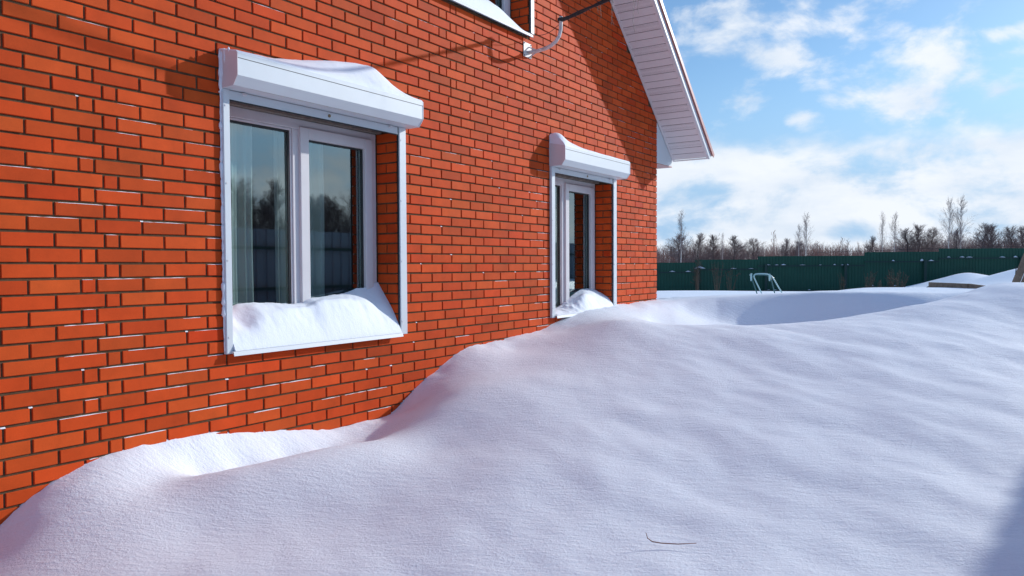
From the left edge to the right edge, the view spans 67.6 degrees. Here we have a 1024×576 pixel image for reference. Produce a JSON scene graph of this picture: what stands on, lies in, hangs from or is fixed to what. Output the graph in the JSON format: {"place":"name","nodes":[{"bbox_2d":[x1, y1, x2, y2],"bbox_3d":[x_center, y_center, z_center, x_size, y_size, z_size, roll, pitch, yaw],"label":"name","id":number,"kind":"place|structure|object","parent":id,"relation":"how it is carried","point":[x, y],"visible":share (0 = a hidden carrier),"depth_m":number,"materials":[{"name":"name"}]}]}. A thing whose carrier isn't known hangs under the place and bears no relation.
{"place":"outdoors","nodes":[
{"label":"outdoors","id":0,"kind":"place"},
{"bbox_2d":[0,269,1023,575],"bbox_3d":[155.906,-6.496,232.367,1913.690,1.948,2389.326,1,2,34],"label":"snow ground","id":1,"kind":"structure","parent":0,"point":[874,431],"depth_m":4.03,"materials":[{"name":"white snow"}]},
{"bbox_2d":[0,0,713,524],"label":"brick house","id":2,"kind":"structure","parent":1,"relation":"on","point":[440,212],"depth_m":5.19,"materials":[{"name":"red"}]},
{"bbox_2d":[218,47,229,350],"bbox_3d":[-1.690,-0.515,4.519,0.107,1.790,0.029,1,2,34],"label":"window frame","id":3,"kind":"object","parent":2,"relation":"attached to","point":[220,74],"visible":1,"depth_m":4.54,"materials":[{"name":"white"}]},
{"bbox_2d":[230,122,253,304],"bbox_3d":[-1.906,-0.244,4.888,0.082,1.730,0.636,1,2,34],"label":"curtain","id":4,"kind":"object","parent":2,"relation":"hanging from","point":[241,200],"visible":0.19,"depth_m":5.08,"materials":[{"name":"fabric"}]},
{"bbox_2d":[273,130,324,303],"bbox_3d":[-1.520,-0.264,5.497,0.068,1.730,0.488,1,2,34],"label":"curtain","id":5,"kind":"object","parent":2,"relation":"hanging from","point":[316,185],"visible":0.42,"depth_m":5.57,"materials":[{"name":"fabric"}]},
{"bbox_2d":[229,101,402,355],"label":"window","id":6,"kind":"structure","parent":2,"relation":"in","point":[349,157],"depth_m":5.87,"materials":[{"name":"white plastic"}]},
{"bbox_2d":[233,282,401,350],"bbox_3d":[-1.350,0.168,5.268,0.245,0.384,1.482,1,2,34],"label":"snow heap","id":7,"kind":"object","parent":2,"relation":"on","point":[359,312],"visible":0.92,"depth_m":5.20,"materials":[{"name":"white snow"}]},
{"bbox_2d":[219,48,422,101],"bbox_3d":[-1.204,-1.495,5.158,0.171,0.213,1.652,1,2,34],"label":"snow mound","id":8,"kind":"object","parent":2,"relation":"on","point":[364,75],"visible":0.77,"depth_m":5.22,"materials":[{"name":"white snow"}]},
{"bbox_2d":[448,0,533,37],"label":"window","id":9,"kind":"structure","parent":2,"relation":"in","point":[504,5],"depth_m":7.28,"materials":[{"name":"white plastic"}]},
{"bbox_2d":[459,0,525,31],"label":"snow heap","id":10,"kind":"object","parent":2,"relation":"on","point":[489,8],"visible":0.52,"depth_m":6.78,"materials":[{"name":"white snow"}]},
{"bbox_2d":[555,186,556,305],"bbox_3d":[0.271,-0.333,8.156,0.067,1.700,0.798,1,2,34],"label":"rail","id":11,"kind":"object","parent":2,"relation":"attached to","point":[555,246],"visible":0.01,"depth_m":8.47,"materials":[{"name":"metal"}]},
{"bbox_2d":[555,174,598,317],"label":"window","id":12,"kind":"structure","parent":2,"relation":"in","point":[575,196],"depth_m":8.87,"materials":[{"name":"white plastic"}]},
{"bbox_2d":[555,288,613,314],"bbox_3d":[0.728,0.139,8.391,0.245,0.242,1.293,1,2,34],"label":"snow heap","id":13,"kind":"object","parent":2,"relation":"on","point":[581,300],"visible":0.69,"depth_m":8.45,"materials":[{"name":"white snow"}]},
{"bbox_2d":[549,133,628,161],"bbox_3d":[0.870,-1.510,8.265,0.183,0.156,1.512,1,2,34],"label":"snow mound","id":14,"kind":"object","parent":2,"relation":"on","point":[557,138],"visible":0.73,"depth_m":7.67,"materials":[{"name":"white snow"}]},
{"bbox_2d":[564,0,638,30],"bbox_3d":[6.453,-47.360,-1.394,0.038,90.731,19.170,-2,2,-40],"label":"overhead cable","id":15,"kind":"object","parent":2,"relation":"attached to","point":[579,12],"visible":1,"depth_m":6.86,"materials":[{"name":"black rubber"}]},
{"bbox_2d":[646,534,695,544],"bbox_3d":[0.655,1.032,3.149,0.209,0.050,0.005,0,2,0],"label":"grass stalk","id":16,"kind":"object","parent":1,"relation":"on","point":[669,543],"depth_m":3.15,"materials":[{"name":"brown"}]},
{"bbox_2d":[658,233,703,262],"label":"bare tree","id":17,"kind":"object","parent":1,"relation":"on","point":[677,253],"visible":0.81,"depth_m":119.47,"materials":[{"name":"brown plant"}]},
{"bbox_2d":[675,209,687,262],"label":"birch tree","id":18,"kind":"object","parent":1,"relation":"on","point":[681,232],"visible":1,"depth_m":99.84,"materials":[{"name":"grey plant"}]},
{"bbox_2d":[690,256,702,289],"bbox_3d":[6.662,-0.317,27.483,0.482,1.697,0.617,1,2,34],"label":"dry weed","id":19,"kind":"object","parent":1,"relation":"on","point":[696,278],"visible":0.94,"depth_m":27.43,"materials":[{"name":"brown plant"}]},
{"bbox_2d":[680,233,716,262],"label":"bare tree","id":20,"kind":"object","parent":1,"relation":"on","point":[699,242],"visible":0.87,"depth_m":119.64,"materials":[{"name":"brown plant"}]},
{"bbox_2d":[700,233,726,259],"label":"bare tree","id":21,"kind":"object","parent":1,"relation":"on","point":[712,240],"visible":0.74,"depth_m":121.54,"materials":[{"name":"brown plant"}]},
{"bbox_2d":[710,263,723,290],"bbox_3d":[7.181,-0.239,26.982,0.546,1.429,0.734,1,2,34],"label":"dry weed","id":22,"kind":"object","parent":1,"relation":"on","point":[717,283],"visible":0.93,"depth_m":26.88,"materials":[{"name":"brown plant"}]},
{"bbox_2d":[719,233,724,259],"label":"birch tree","id":23,"kind":"object","parent":1,"relation":"on","point":[722,243],"visible":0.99,"depth_m":104.91,"materials":[{"name":"grey plant"}]},
{"bbox_2d":[726,266,738,290],"bbox_3d":[7.718,-0.149,26.840,0.566,1.240,0.378,1,2,34],"label":"dry weed","id":24,"kind":"object","parent":1,"relation":"on","point":[731,277],"visible":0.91,"depth_m":26.85,"materials":[{"name":"brown plant"}]},
{"bbox_2d":[715,235,751,259],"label":"bare tree","id":25,"kind":"object","parent":1,"relation":"on","point":[736,249],"visible":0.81,"depth_m":119.41,"materials":[{"name":"brown plant"}]},
{"bbox_2d":[735,238,766,259],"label":"bare tree","id":26,"kind":"object","parent":1,"relation":"on","point":[753,255],"visible":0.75,"depth_m":119.67,"materials":[{"name":"brown plant"}]},
{"bbox_2d":[750,273,782,293],"bbox_3d":[5.665,-0.061,17.242,0.784,0.557,0.567,0,2,-2],"label":"tube frame","id":27,"kind":"object","parent":1,"relation":"on","point":[768,275],"visible":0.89,"depth_m":16.99,"materials":[{"name":"paint"}]},
{"bbox_2d":[769,231,778,255],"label":"young tree","id":28,"kind":"object","parent":1,"relation":"on","point":[773,245],"visible":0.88,"depth_m":114.87,"materials":[{"name":"grey plant"}]},
{"bbox_2d":[769,238,792,255],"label":"bare tree","id":29,"kind":"object","parent":1,"relation":"on","point":[787,242],"visible":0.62,"depth_m":121.65,"materials":[{"name":"brown plant"}]},
{"bbox_2d":[794,225,803,255],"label":"birch tree","id":30,"kind":"object","parent":1,"relation":"on","point":[798,240],"visible":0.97,"depth_m":103.86,"materials":[{"name":"grey plant"}]},
{"bbox_2d":[789,241,814,255],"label":"bare tree","id":31,"kind":"object","parent":1,"relation":"on","point":[800,248],"visible":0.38,"depth_m":123.57,"materials":[{"name":"brown plant"}]},
{"bbox_2d":[800,212,814,255],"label":"birch tree","id":32,"kind":"object","parent":1,"relation":"on","point":[805,237],"visible":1,"depth_m":99.91,"materials":[{"name":"grey plant"}]},
{"bbox_2d":[663,243,1005,260],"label":"dark brushwood","id":33,"kind":"object","parent":1,"relation":"on","point":[821,250],"visible":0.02,"depth_m":150.81,"materials":[{"name":"brown plant"}]},
{"bbox_2d":[656,248,1023,290],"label":"metal fence","id":34,"kind":"object","parent":1,"relation":"on","point":[804,273],"visible":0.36,"depth_m":28.99,"materials":[{"name":"green metal"}]},
{"bbox_2d":[656,235,1023,262],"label":"brushwood","id":35,"kind":"object","parent":1,"relation":"on","point":[813,249],"visible":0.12,"depth_m":127.06,"materials":[{"name":"brown plant"}]},
{"bbox_2d":[838,275,845,289],"bbox_3d":[11.550,-0.090,26.812,0.291,0.908,0.227,1,2,34],"label":"dry weed","id":36,"kind":"object","parent":1,"relation":"on","point":[843,284],"visible":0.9,"depth_m":26.80,"materials":[{"name":"brown plant"}]},
{"bbox_2d":[839,237,846,255],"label":"young tree","id":37,"kind":"object","parent":1,"relation":"on","point":[842,248],"visible":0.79,"depth_m":117.85,"materials":[{"name":"brown plant"}]},
{"bbox_2d":[857,235,879,254],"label":"bare tree","id":38,"kind":"object","parent":1,"relation":"on","point":[872,243],"visible":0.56,"depth_m":117.92,"materials":[{"name":"brown plant"}]},
{"bbox_2d":[864,272,876,287],"bbox_3d":[12.387,-0.086,26.446,0.467,1.115,0.542,1,2,34],"label":"dry weed","id":39,"kind":"object","parent":1,"relation":"on","point":[868,285],"visible":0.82,"depth_m":26.42,"materials":[{"name":"brown plant"}]},
{"bbox_2d":[877,214,885,251],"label":"birch tree","id":40,"kind":"object","parent":1,"relation":"on","point":[882,233],"visible":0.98,"depth_m":99.85,"materials":[{"name":"grey plant"}]},
{"bbox_2d":[884,267,900,286],"bbox_3d":[12.702,-0.086,25.520,0.533,1.201,0.383,1,2,34],"label":"dry weed","id":41,"kind":"object","parent":1,"relation":"on","point":[889,277],"visible":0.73,"depth_m":25.51,"materials":[{"name":"brown plant"}]},
{"bbox_2d":[888,210,900,251],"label":"birch tree","id":42,"kind":"object","parent":1,"relation":"on","point":[894,238],"visible":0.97,"depth_m":100.87,"materials":[{"name":"grey plant"}]},
{"bbox_2d":[895,271,908,286],"bbox_3d":[12.720,-0.015,24.949,0.359,1.088,0.528,-2,2,-43],"label":"dry weed","id":43,"kind":"object","parent":1,"relation":"on","point":[901,282],"visible":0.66,"depth_m":24.92,"materials":[{"name":"brown plant"}]},
{"bbox_2d":[886,228,936,251],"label":"bare tree","id":44,"kind":"object","parent":1,"relation":"on","point":[906,237],"visible":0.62,"depth_m":111.86,"materials":[{"name":"brown plant"}]},
{"bbox_2d":[893,222,939,251],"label":"bare tree","id":45,"kind":"object","parent":1,"relation":"on","point":[918,228],"visible":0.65,"depth_m":111.56,"materials":[{"name":"brown plant"}]},
{"bbox_2d":[917,227,950,251],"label":"bare tree","id":46,"kind":"object","parent":1,"relation":"on","point":[932,236],"visible":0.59,"depth_m":111.57,"materials":[{"name":"brown plant"}]},
{"bbox_2d":[939,197,958,248],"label":"birch tree","id":47,"kind":"object","parent":1,"relation":"on","point":[950,232],"visible":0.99,"depth_m":91.86,"materials":[{"name":"grey plant"}]},
{"bbox_2d":[929,282,984,287],"bbox_3d":[7.773,0.108,13.298,0.097,0.381,1.817,0,2,-3],"label":"plank box","id":48,"kind":"object","parent":1,"relation":"on","point":[949,285],"visible":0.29,"depth_m":13.37,"materials":[{"name":"brown wood"}]},
{"bbox_2d":[940,229,976,248],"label":"bare tree","id":49,"kind":"object","parent":1,"relation":"on","point":[955,245],"visible":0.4,"depth_m":107.83,"materials":[{"name":"brown plant"}]},
{"bbox_2d":[951,194,974,248],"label":"birch tree","id":50,"kind":"object","parent":1,"relation":"on","point":[960,229],"visible":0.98,"depth_m":91.84,"materials":[{"name":"grey plant"}]},
{"bbox_2d":[964,222,1005,247],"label":"bare tree","id":51,"kind":"object","parent":1,"relation":"on","point":[985,234],"visible":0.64,"depth_m":105.39,"materials":[{"name":"brown plant"}]},
{"bbox_2d":[978,224,1011,247],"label":"bare tree","id":52,"kind":"object","parent":1,"relation":"on","point":[998,245],"visible":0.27,"depth_m":106.69,"materials":[{"name":"brown plant"}]},
{"bbox_2d":[995,225,1023,247],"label":"bare tree","id":53,"kind":"object","parent":1,"relation":"on","point":[1010,239],"visible":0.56,"depth_m":105.54,"materials":[{"name":"brown plant"}]},
{"bbox_2d":[1006,225,1023,247],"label":"bare tree","id":54,"kind":"object","parent":1,"relation":"on","point":[1020,230],"visible":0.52,"depth_m":105.69,"materials":[{"name":"brown plant"}]},
{"bbox_2d":[1012,254,1023,281],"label":"leaning plank","id":55,"kind":"object","parent":1,"relation":"on","point":[1019,273],"visible":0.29,"depth_m":11.18,"materials":[{"name":"brown wood"}]},
{"bbox_2d":[656,0,1023,260],"label":"sky","id":56,"kind":"structure","parent":0,"point":[847,114],"materials":[{"name":"blue"}]}
]}

